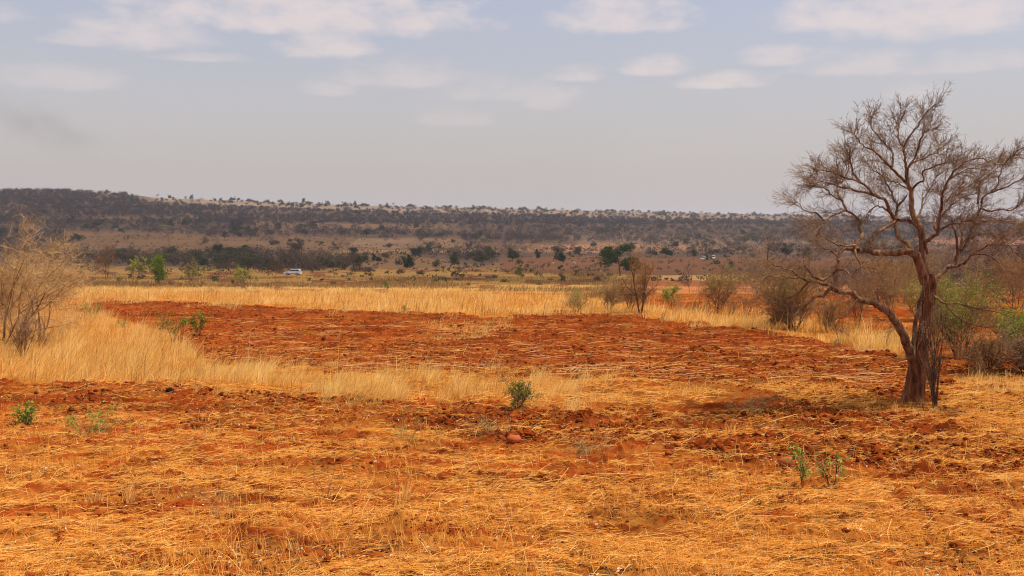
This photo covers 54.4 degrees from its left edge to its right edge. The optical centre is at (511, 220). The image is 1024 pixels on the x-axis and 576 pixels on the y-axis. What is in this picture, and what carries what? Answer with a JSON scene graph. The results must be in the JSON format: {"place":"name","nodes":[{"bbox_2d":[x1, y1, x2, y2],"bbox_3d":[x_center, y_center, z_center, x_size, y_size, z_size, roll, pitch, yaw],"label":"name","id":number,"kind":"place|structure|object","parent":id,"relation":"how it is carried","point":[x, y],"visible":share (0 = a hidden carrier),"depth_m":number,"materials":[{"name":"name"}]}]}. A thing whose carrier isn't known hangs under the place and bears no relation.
{"place":"outdoors","nodes":[
{"label":"outdoors","id":0,"kind":"place"},
{"bbox_2d":[0,191,1023,575],"bbox_3d":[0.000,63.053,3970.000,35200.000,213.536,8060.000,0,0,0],"label":"ground","id":1,"kind":"structure","parent":0,"point":[716,405],"depth_m":26.22,"materials":[{"name":"soil"}]},
{"bbox_2d":[10,400,41,425],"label":"seedling plant","id":2,"kind":"object","parent":1,"relation":"on","point":[30,409],"visible":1,"depth_m":23.63,"materials":[{"name":"green plant"}]},
{"bbox_2d":[0,290,52,354],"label":"twiggy shrub","id":3,"kind":"object","parent":1,"relation":"on","point":[23,333],"visible":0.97,"depth_m":39.03,"materials":[{"name":"brown plant"}]},
{"bbox_2d":[26,315,52,349],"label":"twiggy shrub","id":4,"kind":"object","parent":1,"relation":"on","point":[43,333],"visible":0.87,"depth_m":41.52,"materials":[{"name":"brown plant"}]},
{"bbox_2d":[14,251,85,330],"bbox_3d":[-24.252,3.566,51.362,3.680,4.585,3.899,0,0,37],"label":"thorn shrub","id":5,"kind":"object","parent":1,"relation":"on","point":[50,305],"visible":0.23,"depth_m":51.47,"materials":[{"name":"brown plant"}]},
{"bbox_2d":[0,200,109,343],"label":"thorn shrub","id":6,"kind":"object","parent":1,"relation":"on","point":[6,292],"visible":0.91,"depth_m":43.67,"materials":[{"name":"beige plant"}]},
{"bbox_2d":[74,300,102,316],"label":"seedling plant","id":7,"kind":"object","parent":1,"relation":"on","point":[93,309],"visible":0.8,"depth_m":60.23,"materials":[{"name":"beige plant"}]},
{"bbox_2d":[80,517,101,538],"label":"grass tuft","id":8,"kind":"object","parent":1,"relation":"on","point":[95,529],"visible":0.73,"depth_m":14.26,"materials":[{"name":"plant"}]},
{"bbox_2d":[83,489,104,503],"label":"grass tuft","id":9,"kind":"object","parent":1,"relation":"on","point":[99,497],"visible":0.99,"depth_m":16.11,"materials":[{"name":"plant"}]},
{"bbox_2d":[48,398,141,439],"bbox_3d":[-9.362,4.512,22.621,2.092,0.964,1.935,0,0,0],"label":"straggling weed","id":10,"kind":"object","parent":1,"relation":"on","point":[95,426],"visible":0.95,"depth_m":22.67,"materials":[{"name":"green plant"}]},
{"bbox_2d":[91,241,119,277],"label":"sapling","id":11,"kind":"object","parent":1,"relation":"on","point":[101,259],"visible":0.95,"depth_m":215.46,"materials":[{"name":"brown plant"}]},
{"bbox_2d":[95,247,122,265],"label":"scrub tree","id":12,"kind":"object","parent":1,"relation":"on","point":[107,255],"visible":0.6,"depth_m":393.43,"materials":[{"name":"brown plant"}]},
{"bbox_2d":[121,479,138,502],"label":"grass tuft","id":13,"kind":"object","parent":1,"relation":"on","point":[130,495],"visible":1,"depth_m":16.15,"materials":[{"name":"plant"}]},
{"bbox_2d":[124,255,154,286],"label":"tree","id":14,"kind":"object","parent":1,"relation":"on","point":[141,268],"visible":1,"depth_m":161.94,"materials":[{"name":"green plant"}]},
{"bbox_2d":[136,251,154,264],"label":"scrub tree","id":15,"kind":"object","parent":1,"relation":"on","point":[141,259],"visible":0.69,"depth_m":391.64,"materials":[{"name":"brown plant"}]},
{"bbox_2d":[145,254,169,283],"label":"leafy bush","id":16,"kind":"object","parent":1,"relation":"on","point":[158,265],"visible":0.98,"depth_m":169.84,"materials":[{"name":"green plant"}]},
{"bbox_2d":[159,246,177,252],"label":"scrub tree","id":17,"kind":"object","parent":1,"relation":"on","point":[170,250],"visible":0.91,"depth_m":509.27,"materials":[{"name":"brown plant"}]},
{"bbox_2d":[155,311,191,341],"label":"seedling plant","id":18,"kind":"object","parent":1,"relation":"on","point":[181,322],"visible":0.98,"depth_m":45.69,"materials":[{"name":"green plant"}]},
{"bbox_2d":[180,256,215,282],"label":"tree","id":19,"kind":"object","parent":1,"relation":"on","point":[192,271],"visible":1,"depth_m":171.19,"materials":[{"name":"green plant"}]},
{"bbox_2d":[185,309,211,333],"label":"seedling plant","id":20,"kind":"object","parent":1,"relation":"on","point":[192,322],"visible":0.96,"depth_m":49.01,"materials":[{"name":"green plant"}]},
{"bbox_2d":[188,248,215,259],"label":"scrub tree","id":21,"kind":"object","parent":1,"relation":"on","point":[195,252],"visible":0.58,"depth_m":401.95,"materials":[{"name":"green plant"}]},
{"bbox_2d":[195,255,221,268],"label":"scrub tree","id":22,"kind":"object","parent":1,"relation":"on","point":[204,260],"visible":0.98,"depth_m":339.85,"materials":[{"name":"green plant"}]},
{"bbox_2d":[205,243,227,255],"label":"dark tree","id":23,"kind":"object","parent":1,"relation":"on","point":[218,247],"visible":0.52,"depth_m":500.16,"materials":[{"name":"green plant"}]},
{"bbox_2d":[191,485,246,518],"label":"straggling weed","id":24,"kind":"object","parent":1,"relation":"on","point":[219,501],"visible":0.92,"depth_m":15.37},
{"bbox_2d":[211,251,237,268],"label":"scrub tree","id":25,"kind":"object","parent":1,"relation":"on","point":[230,254],"visible":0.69,"depth_m":369.57,"materials":[{"name":"green plant"}]},
{"bbox_2d":[228,218,244,225],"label":"dark tree","id":26,"kind":"object","parent":1,"relation":"on","point":[239,222],"visible":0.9,"depth_m":942.98,"materials":[{"name":"grey plant"}]},
{"bbox_2d":[231,265,258,291],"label":"tree","id":27,"kind":"object","parent":1,"relation":"on","point":[244,273],"visible":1,"depth_m":133.69,"materials":[{"name":"green plant"}]},
{"bbox_2d":[233,254,262,270],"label":"scrub tree","id":28,"kind":"object","parent":1,"relation":"on","point":[245,261],"visible":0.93,"depth_m":324.05,"materials":[{"name":"green plant"}]},
{"bbox_2d":[232,252,264,269],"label":"scrub tree","id":29,"kind":"object","parent":1,"relation":"on","point":[237,259],"visible":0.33,"depth_m":333.55,"materials":[{"name":"green plant"}]},
{"bbox_2d":[266,253,285,272],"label":"scrub tree","id":30,"kind":"object","parent":1,"relation":"on","point":[272,267],"visible":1,"depth_m":311.30,"materials":[{"name":"brown plant"}]},
{"bbox_2d":[283,268,301,274],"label":"suv","id":31,"kind":"object","parent":1,"relation":"on","point":[296,271],"visible":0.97,"depth_m":279.41,"materials":[{"name":"white paint"}]},
{"bbox_2d":[285,236,304,251],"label":"dark tree","id":32,"kind":"object","parent":1,"relation":"on","point":[297,245],"visible":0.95,"depth_m":544.07,"materials":[{"name":"brown plant"}]},
{"bbox_2d":[285,246,314,270],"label":"scrub tree","id":33,"kind":"object","parent":1,"relation":"on","point":[293,258],"visible":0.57,"depth_m":336.55,"materials":[{"name":"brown plant"}]},
{"bbox_2d":[299,253,323,270],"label":"scrub tree","id":34,"kind":"object","parent":1,"relation":"on","point":[309,261],"visible":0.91,"depth_m":319.22,"materials":[{"name":"brown plant"}]},
{"bbox_2d":[312,256,335,270],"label":"scrub tree","id":35,"kind":"object","parent":1,"relation":"on","point":[325,259],"visible":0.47,"depth_m":340.28,"materials":[{"name":"green plant"}]},
{"bbox_2d":[0,266,648,305],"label":"valley grass","id":36,"kind":"structure","parent":1,"relation":"on","point":[340,285],"depth_m":184.81,"materials":[{"name":"plant"}]},
{"bbox_2d":[311,459,342,497],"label":"straggling weed","id":37,"kind":"object","parent":1,"relation":"on","point":[328,476],"visible":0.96,"depth_m":16.61,"materials":[{"name":"brown plant"}]},
{"bbox_2d":[322,259,345,270],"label":"scrub tree","id":38,"kind":"object","parent":1,"relation":"on","point":[329,263],"visible":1,"depth_m":327.52,"materials":[{"name":"green plant"}]},
{"bbox_2d":[333,251,358,269],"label":"scrub tree","id":39,"kind":"object","parent":1,"relation":"on","point":[348,259],"visible":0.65,"depth_m":353.55,"materials":[{"name":"green plant"}]},
{"bbox_2d":[346,252,372,267],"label":"scrub tree","id":40,"kind":"object","parent":1,"relation":"on","point":[359,257],"visible":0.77,"depth_m":360.32,"materials":[{"name":"green plant"}]},
{"bbox_2d":[388,409,424,441],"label":"straggling weed","id":41,"kind":"object","parent":1,"relation":"on","point":[401,431],"visible":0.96,"depth_m":21.30,"materials":[{"name":"yellow plant"}]},
{"bbox_2d":[398,481,415,501],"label":"grass tuft","id":42,"kind":"object","parent":1,"relation":"on","point":[406,494],"visible":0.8,"depth_m":16.42,"materials":[{"name":"plant"}]},
{"bbox_2d":[399,251,415,267],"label":"evergreen tree","id":43,"kind":"object","parent":1,"relation":"on","point":[408,260],"visible":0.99,"depth_m":377.23,"materials":[{"name":"green plant"}]},
{"bbox_2d":[448,252,461,270],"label":"tree","id":44,"kind":"object","parent":1,"relation":"on","point":[454,258],"visible":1,"depth_m":342.32,"materials":[{"name":"green plant"}]},
{"bbox_2d":[467,247,493,265],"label":"tree","id":45,"kind":"object","parent":1,"relation":"on","point":[480,256],"visible":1,"depth_m":392.12,"materials":[{"name":"green plant"}]},
{"bbox_2d":[462,413,514,435],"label":"straggling weed","id":46,"kind":"object","parent":1,"relation":"on","point":[486,425],"visible":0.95,"depth_m":21.73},
{"bbox_2d":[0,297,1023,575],"bbox_3d":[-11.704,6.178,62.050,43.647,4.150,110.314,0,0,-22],"label":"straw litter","id":47,"kind":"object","parent":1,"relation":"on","point":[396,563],"visible":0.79,"depth_m":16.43,"materials":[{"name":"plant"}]},
{"bbox_2d":[0,188,1023,269],"bbox_3d":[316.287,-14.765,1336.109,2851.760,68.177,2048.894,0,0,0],"label":"woodland","id":48,"kind":"object","parent":1,"relation":"on","point":[68,208],"visible":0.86,"depth_m":1050.28,"materials":[{"name":"plant"}]},
{"bbox_2d":[0,216,1023,281],"bbox_3d":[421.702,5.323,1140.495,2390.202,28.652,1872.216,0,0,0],"label":"undergrowth","id":49,"kind":"object","parent":1,"relation":"on","point":[522,275],"visible":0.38,"depth_m":390.84,"materials":[{"name":"green plant"}]},
{"bbox_2d":[0,297,1023,575],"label":"soil clods","id":50,"kind":"object","parent":1,"relation":"on","point":[874,457],"visible":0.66,"depth_m":24.02,"materials":[{"name":"soil"}]},
{"bbox_2d":[0,305,1023,575],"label":"grass stubble","id":51,"kind":"object","parent":1,"relation":"on","point":[272,555],"depth_m":15.05,"materials":[{"name":"plant"}]},
{"bbox_2d":[506,434,520,443],"bbox_3d":[0.022,4.625,20.992,0.285,0.226,0.272,0,0,45],"label":"red stone","id":52,"kind":"object","parent":1,"relation":"on","point":[511,438],"visible":0.92,"depth_m":20.91,"materials":[{"name":"stone"}]},
{"bbox_2d":[507,248,522,261],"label":"tree","id":53,"kind":"object","parent":1,"relation":"on","point":[511,253],"visible":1,"depth_m":447.45,"materials":[{"name":"green plant"}]},
{"bbox_2d":[498,370,543,410],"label":"green shrub","id":54,"kind":"object","parent":1,"relation":"on","point":[523,394],"visible":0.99,"depth_m":26.22,"materials":[{"name":"green plant"}]},
{"bbox_2d":[547,241,572,252],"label":"scrub tree","id":55,"kind":"object","parent":1,"relation":"on","point":[554,249],"visible":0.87,"depth_m":543.68,"materials":[{"name":"brown plant"}]},
{"bbox_2d":[217,316,905,384],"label":"crop stalks","id":56,"kind":"object","parent":1,"relation":"on","point":[831,376],"visible":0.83,"depth_m":38.01,"materials":[{"name":"plant"}]},
{"bbox_2d":[557,281,597,311],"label":"field shrub","id":57,"kind":"object","parent":1,"relation":"on","point":[574,298],"visible":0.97,"depth_m":68.83,"materials":[{"name":"brown plant"}]},
{"bbox_2d":[566,432,615,457],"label":"straggling weed","id":58,"kind":"object","parent":1,"relation":"on","point":[583,445],"visible":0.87,"depth_m":20.06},
{"bbox_2d":[591,265,633,309],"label":"field shrub","id":59,"kind":"object","parent":1,"relation":"on","point":[606,292],"visible":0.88,"depth_m":69.57,"materials":[{"name":"brown plant"}]},
{"bbox_2d":[597,243,643,275],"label":"umbrella tree","id":60,"kind":"object","parent":1,"relation":"on","point":[609,254],"visible":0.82,"depth_m":272.10,"materials":[{"name":"green plant"}]},
{"bbox_2d":[617,277,641,309],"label":"field shrub","id":61,"kind":"object","parent":1,"relation":"on","point":[627,297],"visible":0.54,"depth_m":67.86,"materials":[{"name":"brown plant"}]},
{"bbox_2d":[608,248,661,312],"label":"russet tree","id":62,"kind":"object","parent":1,"relation":"on","point":[640,290],"visible":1,"depth_m":65.56,"materials":[{"name":"brown plant"}]},
{"bbox_2d":[659,248,675,257],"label":"tree","id":63,"kind":"object","parent":1,"relation":"on","point":[667,252],"visible":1,"depth_m":501.87,"materials":[{"name":"green plant"}]},
{"bbox_2d":[657,282,684,310],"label":"field shrub","id":64,"kind":"object","parent":1,"relation":"on","point":[668,294],"visible":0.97,"depth_m":70.15,"materials":[{"name":"green plant"}]},
{"bbox_2d":[679,258,692,292],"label":"slender tree","id":65,"kind":"object","parent":1,"relation":"on","point":[682,282],"visible":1,"depth_m":127.12,"materials":[{"name":"brown plant"}]},
{"bbox_2d":[683,298,710,311],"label":"field shrub","id":66,"kind":"object","parent":1,"relation":"on","point":[694,304],"visible":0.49,"depth_m":66.66,"materials":[{"name":"brown plant"}]},
{"bbox_2d":[691,261,755,313],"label":"field shrub","id":67,"kind":"object","parent":1,"relation":"on","point":[712,288],"visible":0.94,"depth_m":67.53,"materials":[{"name":"brown plant"}]},
{"bbox_2d":[726,277,762,316],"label":"field shrub","id":68,"kind":"object","parent":1,"relation":"on","point":[744,300],"visible":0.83,"depth_m":62.74,"materials":[{"name":"brown plant"}]},
{"bbox_2d":[716,384,778,414],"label":"straggling weed","id":69,"kind":"object","parent":1,"relation":"on","point":[756,407],"visible":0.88,"depth_m":25.41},
{"bbox_2d":[726,253,790,286],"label":"thicket tree","id":70,"kind":"object","parent":1,"relation":"on","point":[746,264],"visible":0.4,"depth_m":157.90,"materials":[{"name":"brown plant"}]},
{"bbox_2d":[728,254,805,286],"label":"thicket tree","id":71,"kind":"object","parent":1,"relation":"on","point":[753,265],"visible":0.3,"depth_m":150.94,"materials":[{"name":"brown plant"}]},
{"bbox_2d":[740,257,806,288],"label":"thicket tree","id":72,"kind":"object","parent":1,"relation":"on","point":[765,271],"visible":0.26,"depth_m":134.08,"materials":[{"name":"brown plant"}]},
{"bbox_2d":[738,253,830,329],"bbox_3d":[14.496,3.670,53.146,5.279,4.448,3.704,0,0,40],"label":"field shrub","id":73,"kind":"object","parent":1,"relation":"on","point":[782,309],"visible":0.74,"depth_m":52.71,"materials":[{"name":"brown plant"}]},
{"bbox_2d":[765,265,806,287],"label":"thicket tree","id":74,"kind":"object","parent":1,"relation":"on","point":[788,280],"visible":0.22,"depth_m":127.34,"materials":[{"name":"brown plant"}]},
{"bbox_2d":[777,456,798,467],"bbox_3d":[5.102,4.459,18.364,0.394,0.226,0.230,0,0,0],"label":"red rock","id":75,"kind":"object","parent":1,"relation":"on","point":[782,462],"visible":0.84,"depth_m":18.28,"materials":[{"name":"stone"}]},
{"bbox_2d":[784,442,811,487],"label":"seedling plant","id":76,"kind":"object","parent":1,"relation":"on","point":[802,469],"visible":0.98,"depth_m":16.85,"materials":[{"name":"green plant"}]},
{"bbox_2d":[785,257,849,290],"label":"thicket tree","id":77,"kind":"object","parent":1,"relation":"on","point":[820,270],"visible":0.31,"depth_m":141.08,"materials":[{"name":"brown plant"}]},
{"bbox_2d":[814,452,848,485],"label":"seedling plant","id":78,"kind":"object","parent":1,"relation":"on","point":[825,467],"visible":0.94,"depth_m":16.85,"materials":[{"name":"green plant"}]},
{"bbox_2d":[802,277,861,332],"bbox_3d":[16.558,4.391,50.918,2.878,2.983,4.152,0,0,-24],"label":"field shrub","id":79,"kind":"object","parent":1,"relation":"on","point":[830,306],"visible":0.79,"depth_m":50.83,"materials":[{"name":"brown plant"}]},
{"bbox_2d":[811,261,860,295],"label":"thicket tree","id":80,"kind":"object","parent":1,"relation":"on","point":[844,273],"visible":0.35,"depth_m":113.71,"materials":[{"name":"brown plant"}]},
{"bbox_2d":[835,265,878,326],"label":"field shrub","id":81,"kind":"object","parent":1,"relation":"on","point":[859,303],"visible":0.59,"depth_m":53.13,"materials":[{"name":"brown plant"}]},
{"bbox_2d":[844,255,891,291],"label":"thicket tree","id":82,"kind":"object","parent":1,"relation":"on","point":[855,267],"visible":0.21,"depth_m":121.48,"materials":[{"name":"brown plant"}]},
{"bbox_2d":[840,263,896,292],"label":"thicket tree","id":83,"kind":"object","parent":1,"relation":"on","point":[855,279],"visible":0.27,"depth_m":109.27,"materials":[{"name":"brown plant"}]},
{"bbox_2d":[838,263,906,297],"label":"thicket tree","id":84,"kind":"object","parent":1,"relation":"on","point":[847,280],"visible":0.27,"depth_m":87.63,"materials":[{"name":"brown plant"}]},
{"bbox_2d":[742,80,1023,406],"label":"bare tree","id":85,"kind":"object","parent":1,"relation":"on","point":[913,388],"visible":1,"depth_m":25.66,"materials":[{"name":"brown plant"}]},
{"bbox_2d":[846,247,919,309],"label":"thicket tree","id":86,"kind":"object","parent":1,"relation":"on","point":[886,290],"visible":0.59,"depth_m":69.57,"materials":[{"name":"brown plant"}]},
{"bbox_2d":[861,257,941,302],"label":"thicket tree","id":87,"kind":"object","parent":1,"relation":"on","point":[905,269],"visible":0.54,"depth_m":85.70,"materials":[{"name":"brown plant"}]},
{"bbox_2d":[865,238,942,282],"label":"thicket tree","id":88,"kind":"object","parent":1,"relation":"on","point":[931,254],"visible":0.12,"depth_m":149.46,"materials":[{"name":"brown plant"}]},
{"bbox_2d":[887,449,921,473],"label":"dry branch","id":89,"kind":"object","parent":1,"relation":"on","point":[893,465],"visible":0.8,"depth_m":17.78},
{"bbox_2d":[884,233,934,271],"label":"thicket tree","id":90,"kind":"object","parent":1,"relation":"on","point":[905,257],"visible":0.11,"depth_m":167.18,"materials":[{"name":"brown plant"}]},
{"bbox_2d":[879,268,961,319],"bbox_3d":[25.270,4.572,60.794,4.524,3.330,5.272,0,0,-44],"label":"leafy shrub","id":91,"kind":"object","parent":1,"relation":"on","point":[904,296],"visible":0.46,"depth_m":61.10,"materials":[{"name":"brown plant"}]},
{"bbox_2d":[907,272,955,407],"bbox_3d":[10.784,3.096,25.378,1.110,3.561,1.620,0,0,37],"label":"twiggy shrub","id":92,"kind":"object","parent":1,"relation":"on","point":[932,374],"visible":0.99,"depth_m":25.24,"materials":[{"name":"brown plant"}]},
{"bbox_2d":[906,257,965,299],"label":"thicket tree","id":93,"kind":"object","parent":1,"relation":"on","point":[931,272],"visible":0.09,"depth_m":92.15,"materials":[{"name":"brown plant"}]},
{"bbox_2d":[910,259,985,301],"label":"thicket tree","id":94,"kind":"object","parent":1,"relation":"on","point":[959,282],"visible":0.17,"depth_m":81.82,"materials":[{"name":"brown plant"}]},
{"bbox_2d":[927,241,975,288],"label":"thicket tree","id":95,"kind":"object","parent":1,"relation":"on","point":[945,255],"visible":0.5,"depth_m":138.07,"materials":[{"name":"brown plant"}]},
{"bbox_2d":[901,260,1015,360],"bbox_3d":[17.124,3.252,37.791,5.202,4.308,3.947,0,0,-35],"label":"leafy shrub","id":96,"kind":"object","parent":1,"relation":"on","point":[959,311],"visible":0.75,"depth_m":37.20,"materials":[{"name":"green plant"}]},
{"bbox_2d":[946,253,993,294],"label":"thicket tree","id":97,"kind":"object","parent":1,"relation":"on","point":[963,270],"visible":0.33,"depth_m":102.47,"materials":[{"name":"brown plant"}]},
{"bbox_2d":[932,249,1020,304],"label":"thicket tree","id":98,"kind":"object","parent":1,"relation":"on","point":[959,273],"visible":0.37,"depth_m":80.16,"materials":[{"name":"brown plant"}]},
{"bbox_2d":[933,252,1021,290],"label":"thicket tree","id":99,"kind":"object","parent":1,"relation":"on","point":[974,262],"visible":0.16,"depth_m":135.80,"materials":[{"name":"brown plant"}]},
{"bbox_2d":[945,322,1018,375],"bbox_3d":[16.233,4.290,33.838,3.144,1.938,2.649,0,0,0],"label":"twiggy shrub","id":100,"kind":"object","parent":1,"relation":"on","point":[974,356],"visible":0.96,"depth_m":33.81,"materials":[{"name":"brown plant"}]},
{"bbox_2d":[953,247,1022,302],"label":"thicket tree","id":101,"kind":"object","parent":1,"relation":"on","point":[993,283],"visible":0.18,"depth_m":86.72,"materials":[{"name":"brown plant"}]},
{"bbox_2d":[956,238,1023,308],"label":"thicket tree","id":102,"kind":"object","parent":1,"relation":"on","point":[997,267],"visible":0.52,"depth_m":76.03,"materials":[{"name":"brown plant"}]},
{"bbox_2d":[984,320,1023,374],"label":"twiggy shrub","id":103,"kind":"object","parent":1,"relation":"on","point":[1019,359],"visible":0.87,"depth_m":33.54,"materials":[{"name":"brown plant"}]},
{"bbox_2d":[990,294,1023,346],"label":"leafy bush","id":104,"kind":"object","parent":1,"relation":"on","point":[1014,321],"visible":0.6,"depth_m":42.68,"materials":[{"name":"green plant"}]},
{"bbox_2d":[990,252,1023,297],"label":"thicket tree","id":105,"kind":"object","parent":1,"relation":"on","point":[1016,266],"visible":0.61,"depth_m":68.80,"materials":[{"name":"brown plant"}]},
{"bbox_2d":[0,271,1023,410],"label":"tall grass","id":106,"kind":"structure","parent":0,"point":[863,341],"depth_m":40.36,"materials":[{"name":"plant"}]},
{"bbox_2d":[0,0,1023,217],"label":"sky","id":107,"kind":"structure","parent":0,"point":[696,106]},
{"bbox_2d":[1,308,1023,575],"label":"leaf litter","id":108,"kind":"object","parent":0,"point":[567,468],"visible":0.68,"depth_m":15.29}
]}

